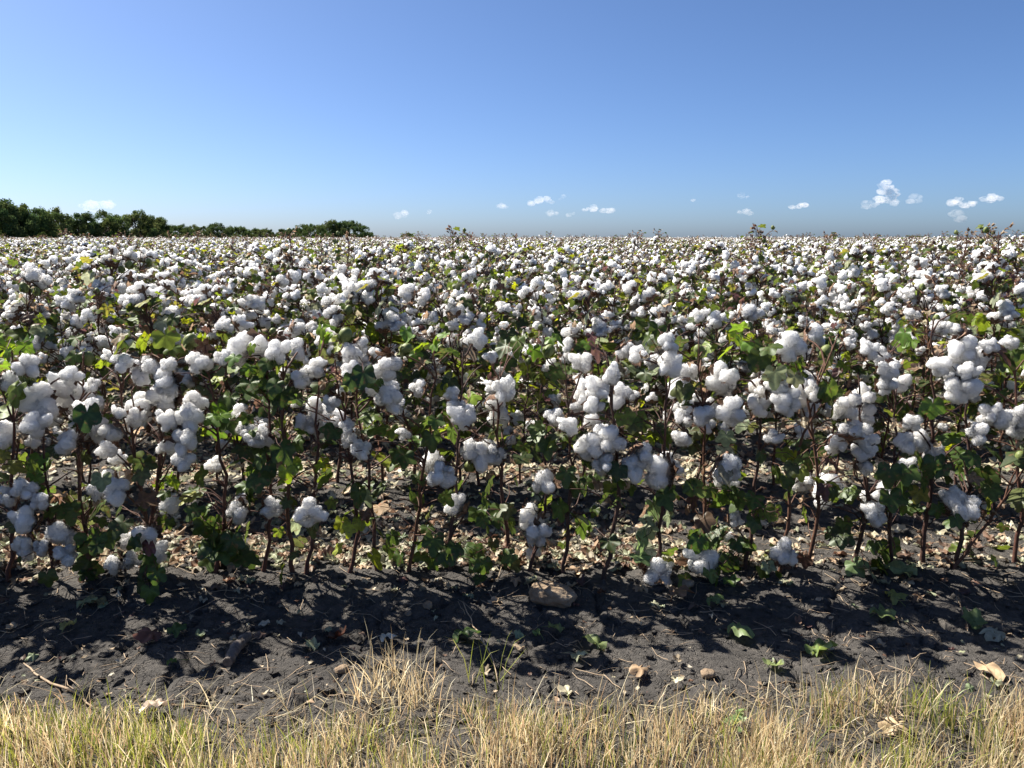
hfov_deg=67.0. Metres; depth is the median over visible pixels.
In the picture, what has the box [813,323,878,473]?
cotton plant
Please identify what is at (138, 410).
cotton plant
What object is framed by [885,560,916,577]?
fallen leaf
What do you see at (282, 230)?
tree
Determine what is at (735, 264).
cotton plant
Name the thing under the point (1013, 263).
cotton plant
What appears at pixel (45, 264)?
cotton plant
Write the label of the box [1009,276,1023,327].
cotton plant
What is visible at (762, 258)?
cotton plant
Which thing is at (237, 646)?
stick
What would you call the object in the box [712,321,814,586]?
cotton plant
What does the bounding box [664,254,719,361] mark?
cotton plant
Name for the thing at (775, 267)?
cotton plant
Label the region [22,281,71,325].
cotton plant
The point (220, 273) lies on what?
cotton plant
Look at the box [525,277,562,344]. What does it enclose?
cotton plant
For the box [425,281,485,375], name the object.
cotton plant
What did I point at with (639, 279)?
cotton plant
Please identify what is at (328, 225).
tree
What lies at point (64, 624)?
fallen leaf
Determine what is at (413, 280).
cotton plant
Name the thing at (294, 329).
cotton plant
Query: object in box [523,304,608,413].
cotton plant
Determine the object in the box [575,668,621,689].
twig
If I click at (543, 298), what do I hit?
cotton plant
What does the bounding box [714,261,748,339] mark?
cotton plant
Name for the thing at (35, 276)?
cotton plant
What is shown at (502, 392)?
cotton plant
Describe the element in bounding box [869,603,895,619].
fallen leaf
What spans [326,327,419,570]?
cotton plant
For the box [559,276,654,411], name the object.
cotton plant
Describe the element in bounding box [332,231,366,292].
cotton plant
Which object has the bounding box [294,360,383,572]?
cotton plant
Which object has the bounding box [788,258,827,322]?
cotton plant
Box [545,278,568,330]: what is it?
cotton plant
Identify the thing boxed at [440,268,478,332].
cotton plant
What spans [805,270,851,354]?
cotton plant
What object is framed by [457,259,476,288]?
cotton plant
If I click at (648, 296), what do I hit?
cotton plant
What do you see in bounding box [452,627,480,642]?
fallen leaf
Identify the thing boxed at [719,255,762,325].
cotton plant
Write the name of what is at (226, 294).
cotton plant
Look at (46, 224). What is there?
tree
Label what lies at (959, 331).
cotton plant
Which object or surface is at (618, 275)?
cotton plant
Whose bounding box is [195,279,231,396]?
cotton plant
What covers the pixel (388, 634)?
fallen leaf
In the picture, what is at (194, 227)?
tree
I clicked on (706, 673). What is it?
stone
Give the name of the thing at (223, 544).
cotton plant
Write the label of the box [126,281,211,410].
cotton plant
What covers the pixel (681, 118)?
sky
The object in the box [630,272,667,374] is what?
cotton plant
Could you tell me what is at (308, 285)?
cotton plant
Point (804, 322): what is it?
cotton plant
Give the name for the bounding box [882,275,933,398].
cotton plant
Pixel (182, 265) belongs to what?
cotton plant
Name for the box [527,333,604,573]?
cotton plant
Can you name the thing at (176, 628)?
fallen leaf
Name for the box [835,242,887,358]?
cotton plant
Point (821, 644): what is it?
fallen leaf
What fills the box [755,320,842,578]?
cotton plant
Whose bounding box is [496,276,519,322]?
cotton plant
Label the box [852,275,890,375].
cotton plant
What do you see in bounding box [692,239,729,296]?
cotton plant
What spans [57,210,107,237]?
tree
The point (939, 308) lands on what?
cotton plant
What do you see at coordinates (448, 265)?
cotton plant
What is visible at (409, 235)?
tree
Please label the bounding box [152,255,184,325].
cotton plant
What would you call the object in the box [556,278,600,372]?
cotton plant
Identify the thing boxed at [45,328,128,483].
cotton plant
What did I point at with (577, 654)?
fallen leaf
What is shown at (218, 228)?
tree
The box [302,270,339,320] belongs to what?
cotton plant
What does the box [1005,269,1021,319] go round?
cotton plant
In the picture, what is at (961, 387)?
cotton plant
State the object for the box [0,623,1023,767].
grass
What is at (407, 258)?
cotton plant
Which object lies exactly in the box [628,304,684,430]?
cotton plant
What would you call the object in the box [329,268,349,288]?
cotton plant
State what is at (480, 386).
cotton plant
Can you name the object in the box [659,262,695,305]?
cotton plant
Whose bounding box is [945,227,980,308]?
cotton plant
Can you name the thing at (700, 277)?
cotton plant
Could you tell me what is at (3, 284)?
cotton plant
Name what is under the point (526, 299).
cotton plant
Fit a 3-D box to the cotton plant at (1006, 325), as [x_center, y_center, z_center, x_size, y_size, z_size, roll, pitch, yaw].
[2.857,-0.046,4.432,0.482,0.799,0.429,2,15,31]
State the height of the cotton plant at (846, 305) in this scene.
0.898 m
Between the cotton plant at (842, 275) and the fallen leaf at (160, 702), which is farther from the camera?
the cotton plant at (842, 275)
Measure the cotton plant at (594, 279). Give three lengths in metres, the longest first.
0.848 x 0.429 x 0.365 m
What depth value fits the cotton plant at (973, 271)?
7.10 m
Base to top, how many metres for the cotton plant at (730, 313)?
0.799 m
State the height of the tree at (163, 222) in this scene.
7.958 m
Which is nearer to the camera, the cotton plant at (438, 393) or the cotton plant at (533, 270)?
the cotton plant at (438, 393)
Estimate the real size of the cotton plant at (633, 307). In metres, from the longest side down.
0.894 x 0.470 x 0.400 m
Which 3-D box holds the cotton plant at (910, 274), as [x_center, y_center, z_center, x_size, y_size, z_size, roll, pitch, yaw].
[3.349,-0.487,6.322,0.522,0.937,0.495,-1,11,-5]
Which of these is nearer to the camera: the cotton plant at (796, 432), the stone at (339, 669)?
the stone at (339, 669)
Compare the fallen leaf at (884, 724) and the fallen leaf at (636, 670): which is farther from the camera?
the fallen leaf at (636, 670)
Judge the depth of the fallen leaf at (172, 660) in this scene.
2.10 m
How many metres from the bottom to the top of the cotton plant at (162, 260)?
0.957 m
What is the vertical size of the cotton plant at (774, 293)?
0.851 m
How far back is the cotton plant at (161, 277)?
5.39 m
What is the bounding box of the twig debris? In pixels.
[0,499,1023,755]
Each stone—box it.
[334,664,348,674]
[405,610,411,615]
[423,600,432,608]
[528,581,577,607]
[682,579,694,587]
[700,668,715,678]
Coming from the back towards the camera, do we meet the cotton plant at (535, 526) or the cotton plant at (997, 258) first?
the cotton plant at (997, 258)
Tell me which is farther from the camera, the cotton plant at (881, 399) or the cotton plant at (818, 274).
the cotton plant at (818, 274)
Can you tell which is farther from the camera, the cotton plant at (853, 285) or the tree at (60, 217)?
the tree at (60, 217)
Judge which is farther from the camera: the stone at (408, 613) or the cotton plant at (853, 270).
the cotton plant at (853, 270)
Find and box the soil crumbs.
[0,486,1023,759]
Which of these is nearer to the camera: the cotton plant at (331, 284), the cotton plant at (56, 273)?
the cotton plant at (331, 284)
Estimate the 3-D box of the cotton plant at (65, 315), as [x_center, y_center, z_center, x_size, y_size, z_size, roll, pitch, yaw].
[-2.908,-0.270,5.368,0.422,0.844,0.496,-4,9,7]
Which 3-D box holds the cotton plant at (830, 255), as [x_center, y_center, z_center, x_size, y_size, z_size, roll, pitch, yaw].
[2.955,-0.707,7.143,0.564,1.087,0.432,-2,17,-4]
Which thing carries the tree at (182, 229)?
on the ground at (634, 646)
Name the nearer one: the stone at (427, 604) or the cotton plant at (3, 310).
the stone at (427, 604)
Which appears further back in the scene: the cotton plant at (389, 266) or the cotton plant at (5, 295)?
the cotton plant at (389, 266)
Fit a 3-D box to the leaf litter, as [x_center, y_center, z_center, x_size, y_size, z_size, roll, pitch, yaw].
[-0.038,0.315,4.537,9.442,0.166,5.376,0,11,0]
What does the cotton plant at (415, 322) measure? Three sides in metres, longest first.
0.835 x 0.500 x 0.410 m
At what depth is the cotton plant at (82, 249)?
7.85 m
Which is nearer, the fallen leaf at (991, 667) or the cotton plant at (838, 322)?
the fallen leaf at (991, 667)
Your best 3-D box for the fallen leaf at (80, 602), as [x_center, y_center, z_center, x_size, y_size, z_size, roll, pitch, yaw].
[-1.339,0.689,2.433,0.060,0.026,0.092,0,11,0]
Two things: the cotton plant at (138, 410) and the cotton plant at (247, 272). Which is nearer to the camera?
the cotton plant at (138, 410)
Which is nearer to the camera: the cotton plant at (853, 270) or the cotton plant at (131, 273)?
the cotton plant at (131, 273)
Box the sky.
[0,0,1023,237]
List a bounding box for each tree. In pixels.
[0,198,39,237]
[0,203,62,237]
[38,207,73,237]
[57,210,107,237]
[80,209,133,237]
[104,209,168,237]
[139,215,179,237]
[169,224,198,237]
[179,224,213,237]
[201,222,232,237]
[221,225,257,237]
[241,227,281,237]
[275,228,298,237]
[292,223,331,237]
[319,219,341,236]
[326,220,373,237]
[400,233,413,237]
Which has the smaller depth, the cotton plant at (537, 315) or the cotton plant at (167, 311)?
the cotton plant at (167, 311)
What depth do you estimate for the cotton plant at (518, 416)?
3.53 m
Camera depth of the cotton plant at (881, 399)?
3.44 m
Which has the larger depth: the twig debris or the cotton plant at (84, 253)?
the cotton plant at (84, 253)
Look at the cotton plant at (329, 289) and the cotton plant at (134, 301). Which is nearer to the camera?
the cotton plant at (134, 301)
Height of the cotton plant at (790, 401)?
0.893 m
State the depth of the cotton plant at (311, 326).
4.34 m
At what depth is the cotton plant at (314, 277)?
6.22 m
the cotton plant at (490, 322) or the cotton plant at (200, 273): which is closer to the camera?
the cotton plant at (490, 322)
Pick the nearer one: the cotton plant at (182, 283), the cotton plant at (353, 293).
the cotton plant at (353, 293)
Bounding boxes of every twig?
[23,663,96,709]
[463,602,497,681]
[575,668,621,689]
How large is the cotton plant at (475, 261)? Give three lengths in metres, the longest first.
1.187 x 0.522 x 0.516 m
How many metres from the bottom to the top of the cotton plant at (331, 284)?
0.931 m
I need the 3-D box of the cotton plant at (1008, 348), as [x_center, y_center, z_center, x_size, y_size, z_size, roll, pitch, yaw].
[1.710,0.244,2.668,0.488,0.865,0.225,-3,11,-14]
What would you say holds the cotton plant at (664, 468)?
on the ground at (634, 646)
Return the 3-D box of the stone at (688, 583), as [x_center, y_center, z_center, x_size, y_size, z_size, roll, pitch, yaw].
[0.580,0.660,2.558,0.049,0.028,0.037,-3,11,-17]
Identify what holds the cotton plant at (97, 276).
on the ground at (634, 646)
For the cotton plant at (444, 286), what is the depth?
6.20 m
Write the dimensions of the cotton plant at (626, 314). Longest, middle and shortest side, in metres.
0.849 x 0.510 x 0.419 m
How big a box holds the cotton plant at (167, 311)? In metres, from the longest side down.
1.005 x 0.602 x 0.494 m
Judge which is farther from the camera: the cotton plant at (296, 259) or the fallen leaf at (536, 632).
the cotton plant at (296, 259)
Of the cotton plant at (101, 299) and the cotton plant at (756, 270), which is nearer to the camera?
the cotton plant at (101, 299)
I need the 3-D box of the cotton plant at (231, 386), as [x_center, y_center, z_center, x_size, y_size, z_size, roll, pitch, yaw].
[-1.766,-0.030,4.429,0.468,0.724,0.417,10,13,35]
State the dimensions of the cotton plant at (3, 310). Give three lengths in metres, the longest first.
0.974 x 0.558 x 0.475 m
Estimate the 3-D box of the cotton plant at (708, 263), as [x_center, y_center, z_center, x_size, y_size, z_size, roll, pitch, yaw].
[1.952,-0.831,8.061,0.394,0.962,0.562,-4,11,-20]
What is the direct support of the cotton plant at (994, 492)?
on the ground at (634, 646)
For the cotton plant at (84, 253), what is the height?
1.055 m
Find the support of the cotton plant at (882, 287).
on the ground at (634, 646)
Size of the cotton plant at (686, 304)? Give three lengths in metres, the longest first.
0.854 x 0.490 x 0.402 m
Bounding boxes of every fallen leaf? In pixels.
[59,618,76,632]
[76,595,97,611]
[90,594,108,605]
[133,627,161,642]
[139,698,175,711]
[166,622,186,637]
[166,658,188,665]
[305,637,319,650]
[326,625,350,638]
[370,632,397,641]
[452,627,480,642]
[532,628,543,639]
[543,621,564,632]
[564,650,587,660]
[583,634,606,650]
[629,664,647,676]
[666,585,695,601]
[706,594,723,605]
[727,622,754,637]
[762,657,783,669]
[804,638,837,656]
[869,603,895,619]
[878,716,913,740]
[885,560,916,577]
[885,589,907,605]
[961,606,987,629]
[973,661,1004,680]
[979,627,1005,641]
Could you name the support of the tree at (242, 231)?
on the ground at (634, 646)
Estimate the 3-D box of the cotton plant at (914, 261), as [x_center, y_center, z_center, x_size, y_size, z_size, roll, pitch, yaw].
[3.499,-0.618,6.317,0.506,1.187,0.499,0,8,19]
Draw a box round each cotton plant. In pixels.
[0,260,24,335]
[0,262,71,453]
[0,270,49,356]
[0,276,16,353]
[0,333,70,581]
[1,255,57,325]
[1,283,56,355]
[2,279,63,416]
[5,365,99,587]
[16,308,119,481]
[20,288,75,381]
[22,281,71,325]
[25,288,71,367]
[38,253,77,286]
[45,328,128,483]
[45,334,138,583]
[46,281,117,389]
[53,271,67,293]
[54,281,137,415]
[57,254,92,333]
[57,287,115,373]
[60,277,94,330]
[63,325,174,604]
[66,258,135,350]
[67,261,123,394]
[74,250,131,336]
[75,245,152,391]
[77,244,117,313]
[80,278,208,477]
[101,281,232,479]
[111,265,129,325]
[116,248,157,350]
[117,326,201,593]
[122,269,196,358]
[123,252,165,283]
[123,257,160,359]
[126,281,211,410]
[135,300,195,346]
[146,259,185,317]
[146,266,219,366]
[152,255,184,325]
[153,258,179,281]
[166,297,268,492]
[172,333,261,572]
[173,254,199,330]
[173,297,202,332]
[176,283,241,482]
[179,259,206,329]
[179,263,211,325]
[180,316,240,414]
[185,278,229,333]
[187,270,226,331]
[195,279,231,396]
[205,293,298,410]
[211,269,236,341]
[211,285,255,383]
[215,267,245,306]
[219,328,303,571]
[220,260,268,343]
[226,320,333,469]
[227,268,300,395]
[228,260,268,305]
[243,263,304,369]
[243,336,333,583]
[246,251,285,312]
[246,272,289,330]
[272,256,300,324]
[272,285,307,323]
[273,226,316,327]
[275,307,335,412]
[276,323,346,574]
[278,263,408,482]
[278,284,321,391]
[281,257,312,322]
[287,290,368,413]
[288,283,330,400]
[290,264,319,304]
[292,263,336,324]
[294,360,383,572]
[298,281,338,335]
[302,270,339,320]
[308,281,390,419]
[323,266,374,401]
[325,268,424,480]
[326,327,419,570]
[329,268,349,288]
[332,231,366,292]
[339,268,470,485]
[347,246,412,345]
[349,263,365,278]
[356,263,415,347]
[365,279,424,424]
[372,325,460,571]
[375,284,437,435]
[386,264,423,317]
[390,270,437,317]
[398,280,492,485]
[400,260,443,333]
[402,253,436,312]
[402,287,440,371]
[411,329,507,482]
[412,293,485,405]
[413,326,497,585]
[421,256,458,312]
[423,277,454,367]
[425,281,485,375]
[437,266,490,368]
[438,304,494,385]
[439,225,479,292]
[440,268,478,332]
[448,259,489,303]
[454,335,540,576]
[455,286,519,434]
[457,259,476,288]
[468,242,511,307]
[469,239,498,326]
[472,271,522,388]
[473,289,516,370]
[478,324,537,427]
[481,281,512,325]
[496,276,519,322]
[496,400,588,571]
[499,300,542,368]
[503,333,562,484]
[504,254,536,321]
[509,263,553,323]
[511,272,562,364]
[515,303,573,419]
[517,304,557,387]
[521,286,537,343]
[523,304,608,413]
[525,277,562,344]
[527,256,565,327]
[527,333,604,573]
[528,289,555,327]
[541,268,583,376]
[541,304,634,479]
[545,250,581,329]
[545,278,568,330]
[553,279,669,460]
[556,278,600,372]
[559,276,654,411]
[560,272,604,327]
[570,331,646,579]
[573,267,591,325]
[575,299,613,362]
[581,268,604,298]
[581,300,617,365]
[585,266,650,379]
[588,259,621,300]
[606,270,645,339]
[608,302,685,434]
[611,321,692,585]
[612,269,660,367]
[615,265,649,336]
[615,287,652,378]
[617,269,645,316]
[622,279,719,451]
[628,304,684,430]
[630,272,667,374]
[641,264,678,321]
[645,255,674,303]
[654,291,764,478]
[658,302,736,415]
[658,330,746,588]
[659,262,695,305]
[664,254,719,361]
[665,282,724,365]
[670,237,705,308]
[671,282,697,315]
[677,284,715,365]
[684,275,724,356]
[690,258,722,284]
[691,322,772,474]
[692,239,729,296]
[695,290,745,350]
[696,266,744,357]
[702,303,754,429]
[706,269,737,333]
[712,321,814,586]
[714,250,755,325]
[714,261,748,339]
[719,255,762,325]
[721,324,820,484]
[730,283,801,384]
[734,318,780,434]
[739,302,792,415]
[745,257,784,335]
[747,269,791,331]
[749,224,793,331]
[751,263,777,328]
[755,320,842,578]
[756,301,840,454]
[760,275,814,336]
[768,329,856,566]
[773,264,793,315]
[774,286,816,386]
[781,256,813,322]
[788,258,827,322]
[794,276,861,378]
[802,309,885,433]
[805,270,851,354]
[807,250,851,322]
[807,266,837,319]
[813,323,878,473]
[814,367,893,583]
[816,263,854,308]
[816,288,888,421]
[817,280,880,361]
[834,270,870,351]
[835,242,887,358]
[841,325,957,575]
[845,298,920,432]
[850,276,874,310]
[850,279,919,385]
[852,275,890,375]
[853,349,934,485]
[860,264,895,311]
[868,256,903,315]
[869,244,908,283]
[869,274,964,431]
[870,264,930,341]
[877,305,996,467]
[880,296,947,429]
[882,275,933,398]
[900,267,947,323]
[900,305,976,564]
[906,327,1003,567]
[907,237,964,342]
[911,301,951,399]
[916,315,1000,484]
[924,266,950,303]
[927,296,988,381]
[930,273,1023,417]
[933,435,1023,568]
[934,275,987,336]
[939,268,959,311]
[942,267,979,312]
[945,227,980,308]
[952,277,997,328]
[955,262,1023,484]
[963,230,995,307]
[966,223,1007,303]
[967,250,1017,372]
[969,321,1023,434]
[971,222,1023,394]
[977,334,1023,561]
[988,280,1023,401]
[991,247,1023,325]
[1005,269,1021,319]
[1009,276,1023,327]
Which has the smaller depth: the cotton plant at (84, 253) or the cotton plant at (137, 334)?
the cotton plant at (137, 334)
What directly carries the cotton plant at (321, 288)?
on the ground at (634, 646)
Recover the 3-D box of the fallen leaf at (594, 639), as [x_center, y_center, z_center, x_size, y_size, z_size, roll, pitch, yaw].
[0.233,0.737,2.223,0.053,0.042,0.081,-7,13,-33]
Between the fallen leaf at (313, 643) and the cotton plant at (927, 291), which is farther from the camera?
the cotton plant at (927, 291)
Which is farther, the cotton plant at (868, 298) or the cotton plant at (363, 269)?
the cotton plant at (363, 269)
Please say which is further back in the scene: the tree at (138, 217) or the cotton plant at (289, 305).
the tree at (138, 217)
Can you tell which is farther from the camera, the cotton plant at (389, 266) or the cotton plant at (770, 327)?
the cotton plant at (389, 266)
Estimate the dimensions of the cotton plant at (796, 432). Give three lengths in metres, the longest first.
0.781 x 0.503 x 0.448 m
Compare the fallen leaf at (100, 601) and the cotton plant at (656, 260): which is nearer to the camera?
the fallen leaf at (100, 601)
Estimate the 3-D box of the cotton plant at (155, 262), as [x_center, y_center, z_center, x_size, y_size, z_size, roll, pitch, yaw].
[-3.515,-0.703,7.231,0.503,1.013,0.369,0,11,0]
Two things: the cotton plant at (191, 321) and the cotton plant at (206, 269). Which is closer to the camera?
the cotton plant at (191, 321)
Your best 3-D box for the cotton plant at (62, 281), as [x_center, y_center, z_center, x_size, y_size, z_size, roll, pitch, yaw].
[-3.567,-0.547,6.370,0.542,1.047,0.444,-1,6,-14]
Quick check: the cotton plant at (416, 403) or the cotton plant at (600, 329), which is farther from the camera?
the cotton plant at (416, 403)
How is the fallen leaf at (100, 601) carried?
on the ground at (634, 646)
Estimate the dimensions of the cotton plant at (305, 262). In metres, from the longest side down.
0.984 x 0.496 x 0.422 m
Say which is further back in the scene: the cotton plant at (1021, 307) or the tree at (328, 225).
the tree at (328, 225)
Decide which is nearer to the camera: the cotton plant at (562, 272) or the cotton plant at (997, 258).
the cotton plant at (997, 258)
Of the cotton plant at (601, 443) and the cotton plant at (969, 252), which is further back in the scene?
the cotton plant at (969, 252)
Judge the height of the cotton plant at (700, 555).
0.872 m
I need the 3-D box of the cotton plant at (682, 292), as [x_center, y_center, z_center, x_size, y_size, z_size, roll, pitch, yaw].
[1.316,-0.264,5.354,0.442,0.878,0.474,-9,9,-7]
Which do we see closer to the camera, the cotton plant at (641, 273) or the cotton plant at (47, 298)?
the cotton plant at (47, 298)
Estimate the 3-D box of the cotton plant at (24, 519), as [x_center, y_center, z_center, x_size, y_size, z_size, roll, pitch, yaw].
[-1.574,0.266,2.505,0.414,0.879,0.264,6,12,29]
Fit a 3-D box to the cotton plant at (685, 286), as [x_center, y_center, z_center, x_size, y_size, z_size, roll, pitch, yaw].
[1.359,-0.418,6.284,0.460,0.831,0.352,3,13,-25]
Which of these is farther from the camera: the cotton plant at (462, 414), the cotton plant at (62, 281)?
the cotton plant at (62, 281)
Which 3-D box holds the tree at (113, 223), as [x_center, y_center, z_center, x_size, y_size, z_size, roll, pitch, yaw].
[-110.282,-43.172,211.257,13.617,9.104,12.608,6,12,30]
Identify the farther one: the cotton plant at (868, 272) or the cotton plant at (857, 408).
the cotton plant at (868, 272)
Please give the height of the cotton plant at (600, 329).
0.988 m
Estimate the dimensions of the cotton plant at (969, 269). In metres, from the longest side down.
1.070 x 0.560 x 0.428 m
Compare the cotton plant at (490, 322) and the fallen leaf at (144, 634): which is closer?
the fallen leaf at (144, 634)
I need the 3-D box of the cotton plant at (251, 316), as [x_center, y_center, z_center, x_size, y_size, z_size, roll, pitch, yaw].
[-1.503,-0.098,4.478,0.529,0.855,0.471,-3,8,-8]
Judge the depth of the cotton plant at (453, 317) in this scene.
3.44 m
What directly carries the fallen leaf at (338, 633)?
on the ground at (634, 646)
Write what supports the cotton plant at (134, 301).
on the ground at (634, 646)
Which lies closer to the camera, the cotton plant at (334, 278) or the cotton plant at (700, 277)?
the cotton plant at (334, 278)
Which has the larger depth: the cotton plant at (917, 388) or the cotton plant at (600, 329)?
the cotton plant at (917, 388)
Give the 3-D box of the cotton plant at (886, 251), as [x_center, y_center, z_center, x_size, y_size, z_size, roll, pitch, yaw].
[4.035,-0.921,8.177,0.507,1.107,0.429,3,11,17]
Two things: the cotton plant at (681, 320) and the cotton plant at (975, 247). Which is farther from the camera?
the cotton plant at (975, 247)
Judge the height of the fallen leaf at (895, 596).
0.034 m
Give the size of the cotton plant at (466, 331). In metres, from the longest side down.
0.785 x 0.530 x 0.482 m
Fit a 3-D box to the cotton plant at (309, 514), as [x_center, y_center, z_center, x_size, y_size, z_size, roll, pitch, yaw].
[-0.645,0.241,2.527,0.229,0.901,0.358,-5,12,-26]
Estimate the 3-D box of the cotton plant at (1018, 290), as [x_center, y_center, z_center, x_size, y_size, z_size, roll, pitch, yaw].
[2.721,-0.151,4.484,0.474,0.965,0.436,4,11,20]
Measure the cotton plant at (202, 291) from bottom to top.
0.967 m
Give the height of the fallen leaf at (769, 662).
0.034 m
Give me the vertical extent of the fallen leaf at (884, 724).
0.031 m
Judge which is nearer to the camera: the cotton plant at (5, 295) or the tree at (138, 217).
the cotton plant at (5, 295)
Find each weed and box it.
[725,703,746,734]
[840,653,922,725]
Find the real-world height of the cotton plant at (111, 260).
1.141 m
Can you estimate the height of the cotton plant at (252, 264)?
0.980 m
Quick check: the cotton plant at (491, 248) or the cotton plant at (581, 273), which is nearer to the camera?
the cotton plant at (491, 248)
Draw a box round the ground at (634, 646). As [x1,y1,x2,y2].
[0,298,1023,767]
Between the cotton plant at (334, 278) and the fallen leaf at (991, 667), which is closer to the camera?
the fallen leaf at (991, 667)
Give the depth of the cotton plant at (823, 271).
7.24 m
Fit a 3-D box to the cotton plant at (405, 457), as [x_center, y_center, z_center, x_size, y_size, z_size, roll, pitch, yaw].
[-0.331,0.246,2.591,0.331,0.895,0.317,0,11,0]
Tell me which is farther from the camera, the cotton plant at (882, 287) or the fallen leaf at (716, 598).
the cotton plant at (882, 287)
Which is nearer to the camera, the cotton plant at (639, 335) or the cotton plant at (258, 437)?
the cotton plant at (258, 437)
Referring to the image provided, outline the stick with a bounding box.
[223,631,252,666]
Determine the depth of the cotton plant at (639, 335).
4.32 m
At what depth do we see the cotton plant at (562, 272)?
6.15 m
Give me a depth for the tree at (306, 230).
335.80 m
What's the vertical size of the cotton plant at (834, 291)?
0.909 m
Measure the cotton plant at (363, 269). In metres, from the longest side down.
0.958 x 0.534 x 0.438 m
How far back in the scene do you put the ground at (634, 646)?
2.30 m
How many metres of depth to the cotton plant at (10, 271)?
7.33 m
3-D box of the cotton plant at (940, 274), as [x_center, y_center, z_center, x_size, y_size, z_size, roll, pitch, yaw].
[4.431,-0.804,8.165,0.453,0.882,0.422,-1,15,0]
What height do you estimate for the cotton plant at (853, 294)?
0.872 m
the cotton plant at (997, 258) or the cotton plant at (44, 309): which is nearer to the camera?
the cotton plant at (44, 309)
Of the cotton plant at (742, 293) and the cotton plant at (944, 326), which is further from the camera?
the cotton plant at (742, 293)
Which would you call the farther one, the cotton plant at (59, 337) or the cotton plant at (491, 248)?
the cotton plant at (491, 248)
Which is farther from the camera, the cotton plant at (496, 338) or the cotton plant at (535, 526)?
the cotton plant at (496, 338)
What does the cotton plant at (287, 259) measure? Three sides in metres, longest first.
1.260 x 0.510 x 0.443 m
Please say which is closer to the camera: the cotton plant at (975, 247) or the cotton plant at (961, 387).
the cotton plant at (961, 387)
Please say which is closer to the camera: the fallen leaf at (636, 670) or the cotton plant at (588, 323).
the fallen leaf at (636, 670)
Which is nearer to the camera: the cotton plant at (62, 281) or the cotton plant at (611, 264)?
the cotton plant at (62, 281)
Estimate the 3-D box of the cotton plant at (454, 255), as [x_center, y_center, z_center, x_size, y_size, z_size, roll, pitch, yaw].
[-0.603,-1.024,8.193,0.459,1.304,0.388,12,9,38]
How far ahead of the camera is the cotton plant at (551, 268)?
8.09 m
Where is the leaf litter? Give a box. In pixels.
[0,372,1023,713]
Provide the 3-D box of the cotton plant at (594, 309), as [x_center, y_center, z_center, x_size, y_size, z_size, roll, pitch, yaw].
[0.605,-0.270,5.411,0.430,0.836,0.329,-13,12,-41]
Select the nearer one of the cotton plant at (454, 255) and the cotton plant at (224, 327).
the cotton plant at (224, 327)
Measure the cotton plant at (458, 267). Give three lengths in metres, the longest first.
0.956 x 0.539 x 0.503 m
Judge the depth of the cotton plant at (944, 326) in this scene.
3.49 m
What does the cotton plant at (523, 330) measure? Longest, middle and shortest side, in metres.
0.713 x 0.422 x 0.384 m
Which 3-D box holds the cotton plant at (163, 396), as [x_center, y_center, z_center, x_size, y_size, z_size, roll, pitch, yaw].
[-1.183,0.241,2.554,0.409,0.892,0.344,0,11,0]
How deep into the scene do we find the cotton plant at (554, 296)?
6.22 m
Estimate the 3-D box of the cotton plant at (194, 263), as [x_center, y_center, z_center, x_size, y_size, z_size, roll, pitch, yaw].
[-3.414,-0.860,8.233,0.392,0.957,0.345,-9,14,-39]
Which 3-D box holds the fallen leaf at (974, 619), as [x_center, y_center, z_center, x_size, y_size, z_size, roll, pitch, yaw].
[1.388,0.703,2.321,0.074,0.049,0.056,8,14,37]
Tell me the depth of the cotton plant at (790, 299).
5.30 m
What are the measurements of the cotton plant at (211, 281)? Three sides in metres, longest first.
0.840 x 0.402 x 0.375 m
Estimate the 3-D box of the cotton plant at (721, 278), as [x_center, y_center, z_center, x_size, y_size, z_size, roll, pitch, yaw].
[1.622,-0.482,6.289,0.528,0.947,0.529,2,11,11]
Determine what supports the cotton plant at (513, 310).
on the ground at (634, 646)
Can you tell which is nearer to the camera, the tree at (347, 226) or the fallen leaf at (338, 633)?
the fallen leaf at (338, 633)
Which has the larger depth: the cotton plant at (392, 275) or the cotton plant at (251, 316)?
the cotton plant at (392, 275)
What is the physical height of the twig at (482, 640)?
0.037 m
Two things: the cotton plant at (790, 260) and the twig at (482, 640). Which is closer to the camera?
the twig at (482, 640)
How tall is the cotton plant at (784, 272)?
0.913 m
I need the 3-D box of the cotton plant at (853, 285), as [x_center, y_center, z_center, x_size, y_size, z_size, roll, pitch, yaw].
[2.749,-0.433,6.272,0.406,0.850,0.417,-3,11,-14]
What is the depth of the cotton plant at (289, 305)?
7.28 m
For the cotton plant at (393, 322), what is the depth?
3.38 m
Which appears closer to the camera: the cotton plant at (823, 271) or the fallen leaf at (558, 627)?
the fallen leaf at (558, 627)
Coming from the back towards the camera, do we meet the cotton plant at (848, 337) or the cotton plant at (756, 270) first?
the cotton plant at (756, 270)
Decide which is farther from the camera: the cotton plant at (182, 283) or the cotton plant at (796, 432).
the cotton plant at (182, 283)
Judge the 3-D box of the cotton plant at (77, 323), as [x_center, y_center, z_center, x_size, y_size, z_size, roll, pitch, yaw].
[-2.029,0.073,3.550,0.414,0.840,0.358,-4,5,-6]
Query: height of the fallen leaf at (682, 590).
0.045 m
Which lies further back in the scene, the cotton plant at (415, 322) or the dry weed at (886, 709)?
the cotton plant at (415, 322)
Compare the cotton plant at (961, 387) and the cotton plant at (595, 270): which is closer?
the cotton plant at (961, 387)
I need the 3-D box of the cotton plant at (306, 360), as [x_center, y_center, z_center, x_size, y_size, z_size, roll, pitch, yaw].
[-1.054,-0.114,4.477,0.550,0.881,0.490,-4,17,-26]
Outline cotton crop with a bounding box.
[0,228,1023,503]
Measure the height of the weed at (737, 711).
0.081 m

